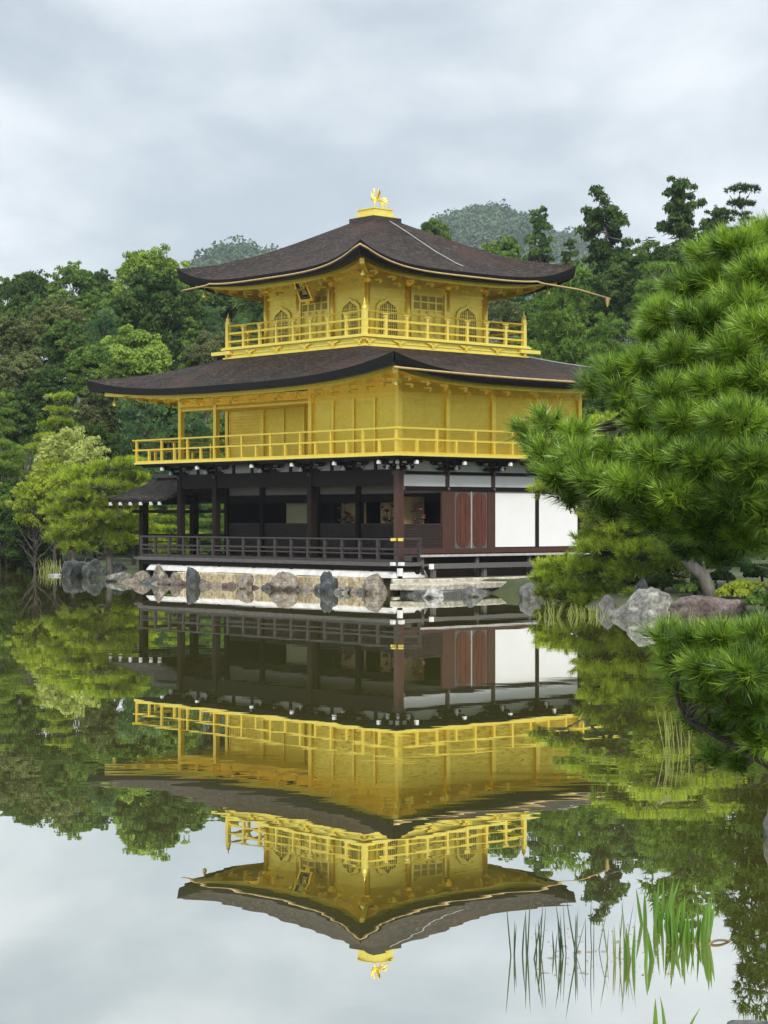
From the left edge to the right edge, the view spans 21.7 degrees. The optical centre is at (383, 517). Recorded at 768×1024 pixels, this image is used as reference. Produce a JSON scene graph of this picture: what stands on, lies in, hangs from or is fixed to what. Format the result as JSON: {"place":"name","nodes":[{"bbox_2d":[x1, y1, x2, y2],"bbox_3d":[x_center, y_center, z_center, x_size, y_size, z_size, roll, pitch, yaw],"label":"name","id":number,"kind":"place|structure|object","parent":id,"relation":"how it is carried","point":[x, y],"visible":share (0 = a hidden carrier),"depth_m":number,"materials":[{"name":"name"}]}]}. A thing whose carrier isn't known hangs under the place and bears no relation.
{"place":"outdoors","nodes":[
{"label":"outdoors","id":0,"kind":"place"},
{"bbox_2d":[15,220,536,421],"bbox_3d":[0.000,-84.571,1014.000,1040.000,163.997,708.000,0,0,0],"label":"hills","id":1,"kind":"structure","parent":0,"point":[522,243],"depth_m":1010.50,"materials":[{"name":"plant"}]},
{"bbox_2d":[0,199,635,359],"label":"forest","id":2,"kind":"object","parent":1,"relation":"on","point":[467,223],"visible":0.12,"depth_m":1014.22,"materials":[{"name":"green plant"}]},
{"bbox_2d":[0,569,767,1023],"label":"water","id":3,"kind":"structure","parent":0,"point":[226,805],"depth_m":16.28,"materials":[{"name":"liquid"}]},
{"bbox_2d":[236,574,253,588],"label":"rock","id":4,"kind":"object","parent":3,"relation":"in","point":[244,581],"visible":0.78,"depth_m":68.81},
{"bbox_2d":[319,571,337,591],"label":"rock","id":5,"kind":"object","parent":3,"relation":"in","point":[328,582],"visible":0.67,"depth_m":65.57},
{"bbox_2d":[506,903,545,958],"bbox_3d":[0.791,2.291,11.097,0.215,0.398,0.133,0,0,20],"label":"rush clump","id":6,"kind":"object","parent":3,"relation":"in","point":[527,943],"visible":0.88,"depth_m":11.09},
{"bbox_2d":[518,582,538,598],"bbox_3d":[4.375,2.312,60.000,0.617,0.785,0.537,0,0,-23],"label":"rock","id":7,"kind":"object","parent":3,"relation":"in","point":[525,591],"visible":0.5,"depth_m":59.86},
{"bbox_2d":[555,898,584,956],"bbox_3d":[1.028,2.281,11.128,0.138,0.418,0.169,0,0,26],"label":"rush clump","id":8,"kind":"object","parent":3,"relation":"in","point":[575,943],"visible":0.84,"depth_m":11.11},
{"bbox_2d":[585,894,632,955],"bbox_3d":[1.254,2.278,11.138,0.248,0.423,0.194,0,0,34],"label":"rush clump","id":9,"kind":"object","parent":3,"relation":"in","point":[602,932],"visible":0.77,"depth_m":11.16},
{"bbox_2d":[600,906,635,961],"bbox_3d":[1.288,2.311,11.006,0.195,0.358,0.138,0,0,0],"label":"rush clump","id":10,"kind":"object","parent":3,"relation":"in","point":[614,953],"visible":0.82,"depth_m":11.02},
{"bbox_2d":[624,926,653,964],"bbox_3d":[1.401,2.358,10.934,0.170,0.264,0.115,0,0,0],"label":"iris clump","id":11,"kind":"object","parent":3,"relation":"in","point":[648,948],"visible":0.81,"depth_m":10.95,"materials":[{"name":"green plant"}]},
{"bbox_2d":[610,587,672,618],"bbox_3d":[6.397,2.257,48.972,1.518,1.150,1.792,0,0,-44],"label":"rock","id":12,"kind":"object","parent":3,"relation":"in","point":[648,603],"visible":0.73,"depth_m":48.36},
{"bbox_2d":[636,877,679,925],"bbox_3d":[1.645,2.307,11.956,0.257,0.366,0.104,0,0,25],"label":"iris clump","id":13,"kind":"object","parent":3,"relation":"in","point":[657,916],"visible":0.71,"depth_m":11.96,"materials":[{"name":"green plant"}]},
{"bbox_2d":[656,702,690,751],"bbox_3d":[3.041,2.158,20.766,0.468,0.665,0.156,0,0,0],"label":"grass tuft","id":14,"kind":"object","parent":3,"relation":"in","point":[668,736],"visible":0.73,"depth_m":20.75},
{"bbox_2d":[665,895,714,942],"bbox_3d":[1.753,2.323,11.483,0.286,0.334,0.138,0,0,0],"label":"iris clump","id":15,"kind":"object","parent":3,"relation":"in","point":[703,930],"visible":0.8,"depth_m":11.46,"materials":[{"name":"green plant"}]},
{"bbox_2d":[0,0,767,387],"label":"sky","id":16,"kind":"structure","parent":0,"point":[186,126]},
{"bbox_2d":[1,412,767,619],"bbox_3d":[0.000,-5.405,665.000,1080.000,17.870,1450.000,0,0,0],"label":"ground","id":17,"kind":"structure","parent":0,"point":[511,586],"depth_m":65.57,"materials":[{"name":"soil"}]},
{"bbox_2d":[0,391,27,569],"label":"pine tree","id":18,"kind":"object","parent":17,"relation":"on","point":[7,463],"visible":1,"depth_m":92.67,"materials":[{"name":"green plant"}]},
{"bbox_2d":[0,444,29,529],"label":"pine tree","id":19,"kind":"object","parent":17,"relation":"on","point":[19,473],"visible":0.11,"depth_m":94.90,"materials":[{"name":"green plant"}]},
{"bbox_2d":[0,478,30,569],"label":"broadleaf tree","id":20,"kind":"object","parent":17,"relation":"on","point":[6,488],"visible":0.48,"depth_m":92.38,"materials":[{"name":"green plant"}]},
{"bbox_2d":[0,312,40,480],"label":"broadleaf tree","id":21,"kind":"object","parent":17,"relation":"on","point":[11,337],"visible":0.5,"depth_m":117.28,"materials":[{"name":"green plant"}]},
{"bbox_2d":[0,388,42,482],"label":"broadleaf tree","id":22,"kind":"object","parent":17,"relation":"on","point":[28,428],"visible":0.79,"depth_m":99.55,"materials":[{"name":"green plant"}]},
{"bbox_2d":[0,349,48,482],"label":"broadleaf tree","id":23,"kind":"object","parent":17,"relation":"on","point":[17,369],"visible":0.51,"depth_m":105.27,"materials":[{"name":"green plant"}]},
{"bbox_2d":[0,291,48,469],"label":"broadleaf tree","id":24,"kind":"object","parent":17,"relation":"on","point":[19,305],"visible":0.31,"depth_m":139.10,"materials":[{"name":"green plant"}]},
{"bbox_2d":[0,500,58,570],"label":"broadleaf tree","id":25,"kind":"object","parent":17,"relation":"on","point":[13,549],"visible":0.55,"depth_m":91.40,"materials":[{"name":"green plant"}]},
{"bbox_2d":[0,269,61,441],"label":"broadleaf tree","id":26,"kind":"object","parent":17,"relation":"on","point":[23,283],"visible":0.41,"depth_m":158.69,"materials":[{"name":"green plant"}]},
{"bbox_2d":[4,475,59,572],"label":"maple tree","id":27,"kind":"object","parent":17,"relation":"on","point":[24,518],"visible":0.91,"depth_m":88.74,"materials":[{"name":"green plant"}]},
{"bbox_2d":[22,364,76,554],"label":"broadleaf tree","id":28,"kind":"object","parent":17,"relation":"on","point":[50,380],"visible":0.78,"depth_m":101.43,"materials":[{"name":"green plant"}]},
{"bbox_2d":[23,390,79,560],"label":"pine tree","id":29,"kind":"object","parent":17,"relation":"on","point":[60,408],"visible":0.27,"depth_m":94.70,"materials":[{"name":"green plant"}]},
{"bbox_2d":[21,456,83,571],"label":"maple tree","id":30,"kind":"object","parent":17,"relation":"on","point":[54,464],"visible":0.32,"depth_m":89.69,"materials":[{"name":"green plant"}]},
{"bbox_2d":[28,414,85,559],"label":"maple tree","id":31,"kind":"object","parent":17,"relation":"on","point":[57,429],"visible":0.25,"depth_m":95.46,"materials":[{"name":"green plant"}]},
{"bbox_2d":[25,293,91,441],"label":"broadleaf tree","id":32,"kind":"object","parent":17,"relation":"on","point":[65,308],"visible":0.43,"depth_m":115.34,"materials":[{"name":"green plant"}]},
{"bbox_2d":[39,318,88,465],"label":"broadleaf tree","id":33,"kind":"object","parent":17,"relation":"on","point":[71,337],"visible":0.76,"depth_m":111.45,"materials":[{"name":"green plant"}]},
{"bbox_2d":[31,426,111,559],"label":"maple tree","id":34,"kind":"object","parent":17,"relation":"on","point":[80,447],"visible":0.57,"depth_m":90.60,"materials":[{"name":"green plant"}]},
{"bbox_2d":[46,260,100,441],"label":"broadleaf tree","id":35,"kind":"object","parent":17,"relation":"on","point":[79,279],"visible":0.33,"depth_m":149.18,"materials":[{"name":"green plant"}]},
{"bbox_2d":[61,560,87,576],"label":"rock","id":36,"kind":"object","parent":17,"relation":"on","point":[72,568],"visible":0.6,"depth_m":82.61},
{"bbox_2d":[64,342,121,459],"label":"broadleaf tree","id":37,"kind":"object","parent":17,"relation":"on","point":[89,362],"visible":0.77,"depth_m":105.33,"materials":[{"name":"green plant"}]},
{"bbox_2d":[36,458,151,574],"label":"pine tree","id":38,"kind":"object","parent":17,"relation":"on","point":[80,485],"visible":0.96,"depth_m":79.10,"materials":[{"name":"green plant"}]},
{"bbox_2d":[82,559,105,577],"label":"rock","id":39,"kind":"object","parent":17,"relation":"on","point":[93,568],"visible":0.6,"depth_m":81.78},
{"bbox_2d":[74,386,125,548],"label":"broadleaf tree","id":40,"kind":"object","parent":17,"relation":"on","point":[87,411],"visible":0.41,"depth_m":102.37,"materials":[{"name":"green plant"}]},
{"bbox_2d":[81,306,123,497],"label":"broadleaf tree","id":41,"kind":"object","parent":17,"relation":"on","point":[105,318],"visible":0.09,"depth_m":113.41,"materials":[{"name":"green plant"}]},
{"bbox_2d":[77,292,129,410],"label":"broadleaf tree","id":42,"kind":"object","parent":17,"relation":"on","point":[90,305],"visible":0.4,"depth_m":137.08,"materials":[{"name":"green plant"}]},
{"bbox_2d":[81,422,127,556],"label":"broadleaf tree","id":43,"kind":"object","parent":17,"relation":"on","point":[107,438],"visible":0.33,"depth_m":99.70,"materials":[{"name":"green plant"}]},
{"bbox_2d":[90,268,125,298],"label":"broadleaf tree","id":44,"kind":"object","parent":17,"relation":"on","point":[104,284],"visible":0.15,"depth_m":155.04,"materials":[{"name":"green plant"}]},
{"bbox_2d":[107,453,164,564],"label":"pine tree","id":45,"kind":"object","parent":17,"relation":"on","point":[152,525],"visible":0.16,"depth_m":85.90,"materials":[{"name":"green plant"}]},
{"bbox_2d":[99,323,174,456],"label":"broadleaf tree","id":46,"kind":"object","parent":17,"relation":"on","point":[138,352],"visible":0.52,"depth_m":106.99,"materials":[{"name":"green plant"}]},
{"bbox_2d":[109,397,189,553],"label":"pine tree","id":47,"kind":"object","parent":17,"relation":"on","point":[136,417],"visible":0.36,"depth_m":100.45,"materials":[{"name":"green plant"}]},
{"bbox_2d":[110,243,200,459],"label":"broadleaf tree","id":48,"kind":"object","parent":17,"relation":"on","point":[151,259],"visible":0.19,"depth_m":138.71,"materials":[{"name":"green plant"}]},
{"bbox_2d":[107,264,206,470],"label":"broadleaf tree","id":49,"kind":"object","parent":17,"relation":"on","point":[161,296],"visible":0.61,"depth_m":122.90,"materials":[{"name":"green plant"}]},
{"bbox_2d":[132,367,198,469],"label":"broadleaf tree","id":50,"kind":"object","parent":17,"relation":"on","point":[171,411],"visible":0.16,"depth_m":107.25,"materials":[{"name":"green plant"}]},
{"bbox_2d":[152,505,203,554],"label":"pine tree","id":51,"kind":"object","parent":17,"relation":"on","point":[168,518],"visible":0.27,"depth_m":89.71,"materials":[{"name":"green plant"}]},
{"bbox_2d":[166,316,209,459],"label":"tree","id":52,"kind":"object","parent":17,"relation":"on","point":[190,339],"visible":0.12,"depth_m":117.84,"materials":[{"name":"green plant"}]},
{"bbox_2d":[167,411,211,518],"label":"pine tree","id":53,"kind":"object","parent":17,"relation":"on","point":[196,426],"visible":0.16,"depth_m":103.73,"materials":[{"name":"green plant"}]},
{"bbox_2d":[186,567,200,585],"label":"rock","id":54,"kind":"object","parent":17,"relation":"on","point":[193,578],"visible":0.71,"depth_m":71.50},
{"bbox_2d":[176,504,223,553],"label":"pine tree","id":55,"kind":"object","parent":17,"relation":"on","point":[208,530],"visible":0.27,"depth_m":91.61,"materials":[{"name":"green plant"}]},
{"bbox_2d":[182,329,224,424],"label":"broadleaf tree","id":56,"kind":"object","parent":17,"relation":"on","point":[203,347],"visible":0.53,"depth_m":111.20,"materials":[{"name":"green plant"}]},
{"bbox_2d":[190,412,224,516],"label":"broadleaf tree","id":57,"kind":"object","parent":17,"relation":"on","point":[222,427],"visible":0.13,"depth_m":105.20,"materials":[{"name":"green plant"}]},
{"bbox_2d":[197,305,225,418],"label":"tree","id":58,"kind":"object","parent":17,"relation":"on","point":[214,327],"visible":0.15,"depth_m":123.91,"materials":[{"name":"green plant"}]},
{"bbox_2d":[198,291,256,340],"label":"broadleaf tree","id":59,"kind":"object","parent":17,"relation":"on","point":[230,305],"visible":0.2,"depth_m":144.88,"materials":[{"name":"green plant"}]},
{"bbox_2d":[230,316,257,346],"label":"tree","id":60,"kind":"object","parent":17,"relation":"on","point":[243,320],"visible":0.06,"depth_m":117.46,"materials":[{"name":"green plant"}]},
{"bbox_2d":[236,299,263,343],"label":"broadleaf tree","id":61,"kind":"object","parent":17,"relation":"on","point":[253,315],"visible":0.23,"depth_m":139.18,"materials":[{"name":"green plant"}]},
{"bbox_2d":[153,571,399,592],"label":"building terrace","id":62,"kind":"structure","parent":17,"relation":"on","point":[387,583],"depth_m":65.30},
{"bbox_2d":[86,207,634,578],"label":"golden pavilion","id":63,"kind":"structure","parent":62,"relation":"on","point":[370,375],"depth_m":70.00,"materials":[{"name":"paint"}]},
{"bbox_2d":[108,474,223,570],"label":"fishing pavilion","id":64,"kind":"structure","parent":63,"relation":"attached to","point":[160,489],"depth_m":77.59,"materials":[{"name":"brown wood"}]},
{"bbox_2d":[271,306,291,342],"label":"window","id":65,"kind":"structure","parent":63,"relation":"in","point":[282,313],"depth_m":73.00,"materials":[{"name":"gold metal"}]},
{"bbox_2d":[299,289,329,339],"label":"door","id":66,"kind":"structure","parent":63,"relation":"in","point":[315,308],"depth_m":71.59,"materials":[{"name":"gold metal"}]},
{"bbox_2d":[339,297,360,335],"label":"window","id":67,"kind":"structure","parent":63,"relation":"in","point":[349,305],"depth_m":70.10,"materials":[{"name":"gold metal"}]},
{"bbox_2d":[375,297,399,334],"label":"window","id":68,"kind":"structure","parent":63,"relation":"in","point":[388,305],"depth_m":70.12,"materials":[{"name":"gold metal"}]},
{"bbox_2d":[411,288,447,338],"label":"door","id":69,"kind":"structure","parent":63,"relation":"in","point":[420,306],"depth_m":71.35,"materials":[{"name":"gold metal"}]},
{"bbox_2d":[455,491,470,547],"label":"door","id":70,"kind":"structure","parent":63,"relation":"in","point":[462,498],"depth_m":67.90,"materials":[{"name":"brown wood"}]},
{"bbox_2d":[455,305,478,341],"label":"window","id":71,"kind":"structure","parent":63,"relation":"in","point":[466,312],"depth_m":72.63,"materials":[{"name":"gold metal"}]},
{"bbox_2d":[472,491,486,547],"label":"door","id":72,"kind":"structure","parent":63,"relation":"in","point":[479,498],"depth_m":68.40,"materials":[{"name":"brown wood"}]},
{"bbox_2d":[177,572,388,588],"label":"stone wall","id":73,"kind":"structure","parent":17,"relation":"on","point":[260,580],"depth_m":69.31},
{"bbox_2d":[269,571,298,589],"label":"rock","id":74,"kind":"object","parent":17,"relation":"on","point":[282,580],"visible":0.68,"depth_m":67.32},
{"bbox_2d":[362,573,387,593],"bbox_3d":[-0.355,2.281,64.589,0.880,0.995,0.779,0,0,39],"label":"rock","id":75,"kind":"object","parent":17,"relation":"on","point":[373,584],"visible":0.68,"depth_m":64.39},
{"bbox_2d":[0,341,767,559],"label":"undergrowth","id":76,"kind":"object","parent":17,"relation":"on","point":[117,551],"visible":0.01,"depth_m":106.95,"materials":[{"name":"green plant"}]},
{"bbox_2d":[420,217,452,240],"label":"broadleaf tree","id":77,"kind":"object","parent":17,"relation":"on","point":[432,225],"visible":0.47,"depth_m":189.23,"materials":[{"name":"green plant"}]},
{"bbox_2d":[484,234,526,337],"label":"broadleaf tree","id":78,"kind":"object","parent":17,"relation":"on","point":[508,247],"visible":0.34,"depth_m":159.54,"materials":[{"name":"green plant"}]},
{"bbox_2d":[488,297,523,340],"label":"maple tree","id":79,"kind":"object","parent":17,"relation":"on","point":[514,310],"visible":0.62,"depth_m":117.68,"materials":[{"name":"green plant"}]},
{"bbox_2d":[390,575,635,596],"bbox_3d":[5.407,2.400,67.200,13.740,0.860,3.627,0,0,-41],"label":"stone landing","id":80,"kind":"object","parent":17,"relation":"on","point":[451,586],"visible":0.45,"depth_m":64.05,"materials":[{"name":"stone"}]},
{"bbox_2d":[495,301,544,344],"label":"broadleaf tree","id":81,"kind":"object","parent":17,"relation":"on","point":[531,334],"visible":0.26,"depth_m":121.29,"materials":[{"name":"green plant"}]},
{"bbox_2d":[512,205,559,355],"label":"fir tree","id":82,"kind":"object","parent":17,"relation":"on","point":[539,223],"visible":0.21,"depth_m":149.70,"materials":[{"name":"green plant"}]},
{"bbox_2d":[526,262,597,413],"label":"pine tree","id":83,"kind":"object","parent":17,"relation":"on","point":[563,338],"visible":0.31,"depth_m":96.78,"materials":[{"name":"green plant"}]},
{"bbox_2d":[549,238,582,353],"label":"fir tree","id":84,"kind":"object","parent":17,"relation":"on","point":[566,255],"visible":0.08,"depth_m":145.86,"materials":[{"name":"green plant"}]},
{"bbox_2d":[548,263,610,343],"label":"broadleaf tree","id":85,"kind":"object","parent":17,"relation":"on","point":[592,282],"visible":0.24,"depth_m":124.41,"materials":[{"name":"green plant"}]},
{"bbox_2d":[581,399,612,529],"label":"broadleaf tree","id":86,"kind":"object","parent":17,"relation":"on","point":[587,410],"visible":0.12,"depth_m":94.25,"materials":[{"name":"green plant"}]},
{"bbox_2d":[576,312,625,414],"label":"pine tree","id":87,"kind":"object","parent":17,"relation":"on","point":[599,346],"visible":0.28,"depth_m":94.83,"materials":[{"name":"green plant"}]},
{"bbox_2d":[573,184,635,362],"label":"pine tree","id":88,"kind":"object","parent":17,"relation":"on","point":[604,251],"visible":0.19,"depth_m":131.37,"materials":[{"name":"green plant"}]},
{"bbox_2d":[595,594,616,612],"bbox_3d":[5.743,2.324,51.600,0.588,0.706,0.471,0,0,0],"label":"rock","id":89,"kind":"object","parent":17,"relation":"on","point":[606,602],"visible":0.6,"depth_m":51.47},
{"bbox_2d":[526,512,700,605],"bbox_3d":[6.312,1.107,56.142,3.267,3.296,5.625,0,0,-44],"label":"pine tree","id":90,"kind":"object","parent":17,"relation":"on","point":[605,568],"visible":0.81,"depth_m":55.55,"materials":[{"name":"green plant"}]},
{"bbox_2d":[525,409,717,596],"bbox_3d":[7.271,-0.391,51.446,6.643,5.527,3.949,0,0,37],"label":"pine tree","id":91,"kind":"object","parent":17,"relation":"on","point":[701,574],"visible":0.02,"depth_m":51.69,"materials":[{"name":"plant"}]},
{"bbox_2d":[600,248,661,345],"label":"broadleaf tree","id":92,"kind":"object","parent":17,"relation":"on","point":[623,267],"visible":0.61,"depth_m":121.40,"materials":[{"name":"green plant"}]},
{"bbox_2d":[500,209,767,573],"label":"pine tree","id":93,"kind":"object","parent":17,"relation":"on","point":[696,496],"visible":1,"depth_m":8.36,"materials":[{"name":"green plant"}]},
{"bbox_2d":[624,236,662,343],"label":"pine tree","id":94,"kind":"object","parent":17,"relation":"on","point":[647,246],"visible":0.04,"depth_m":139.92,"materials":[{"name":"green plant"}]},
{"bbox_2d":[618,260,677,359],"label":"pine tree","id":95,"kind":"object","parent":17,"relation":"on","point":[653,266],"visible":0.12,"depth_m":99.63,"materials":[{"name":"green plant"}]},
{"bbox_2d":[637,571,685,591],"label":"shrub","id":96,"kind":"object","parent":17,"relation":"on","point":[654,579],"visible":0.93,"depth_m":53.26,"materials":[{"name":"green plant"}]},
{"bbox_2d":[648,239,706,331],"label":"broadleaf tree","id":97,"kind":"object","parent":17,"relation":"on","point":[675,255],"visible":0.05,"depth_m":114.42,"materials":[{"name":"green plant"}]},
{"bbox_2d":[647,175,710,330],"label":"pine tree","id":98,"kind":"object","parent":17,"relation":"on","point":[681,216],"visible":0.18,"depth_m":127.52,"materials":[{"name":"green plant"}]},
{"bbox_2d":[600,289,763,580],"bbox_3d":[8.948,-2.040,56.861,6.012,9.307,5.675,0,0,-11],"label":"pine tree","id":99,"kind":"object","parent":17,"relation":"on","point":[637,534],"depth_m":56.32,"materials":[{"name":"green plant"}]},
{"bbox_2d":[673,579,715,594],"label":"shrub","id":100,"kind":"object","parent":17,"relation":"on","point":[693,586],"visible":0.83,"depth_m":51.27,"materials":[{"name":"green plant"}]},
{"bbox_2d":[629,606,767,779],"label":"pine tree","id":101,"kind":"object","parent":17,"relation":"on","point":[732,716],"visible":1,"depth_m":8.12,"materials":[{"name":"green plant"}]},
{"bbox_2d":[668,595,747,619],"bbox_3d":[7.852,2.298,48.481,1.869,0.879,1.556,0,0,26],"label":"rock","id":102,"kind":"object","parent":17,"relation":"on","point":[698,605],"visible":0.66,"depth_m":47.85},
{"bbox_2d":[697,204,727,234],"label":"pine tree","id":103,"kind":"object","parent":17,"relation":"on","point":[716,211],"visible":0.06,"depth_m":131.72,"materials":[{"name":"green plant"}]},
{"bbox_2d":[709,570,735,589],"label":"shrub","id":104,"kind":"object","parent":17,"relation":"on","point":[716,576],"visible":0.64,"depth_m":54.66,"materials":[{"name":"green plant"}]},
{"bbox_2d":[714,182,761,234],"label":"pine tree","id":105,"kind":"object","parent":17,"relation":"on","point":[739,202],"visible":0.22,"depth_m":123.68,"materials":[{"name":"green plant"}]},
{"bbox_2d":[714,578,767,597],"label":"shrub","id":106,"kind":"object","parent":17,"relation":"on","point":[741,587],"visible":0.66,"depth_m":50.29,"materials":[{"name":"green plant"}]},
{"bbox_2d":[740,563,767,581],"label":"shrub","id":107,"kind":"object","parent":17,"relation":"on","point":[754,570],"visible":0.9,"depth_m":55.72,"materials":[{"name":"green plant"}]},
{"bbox_2d":[744,585,767,618],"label":"shrub","id":108,"kind":"object","parent":17,"relation":"on","point":[760,596],"visible":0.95,"depth_m":47.34,"materials":[{"name":"green plant"}]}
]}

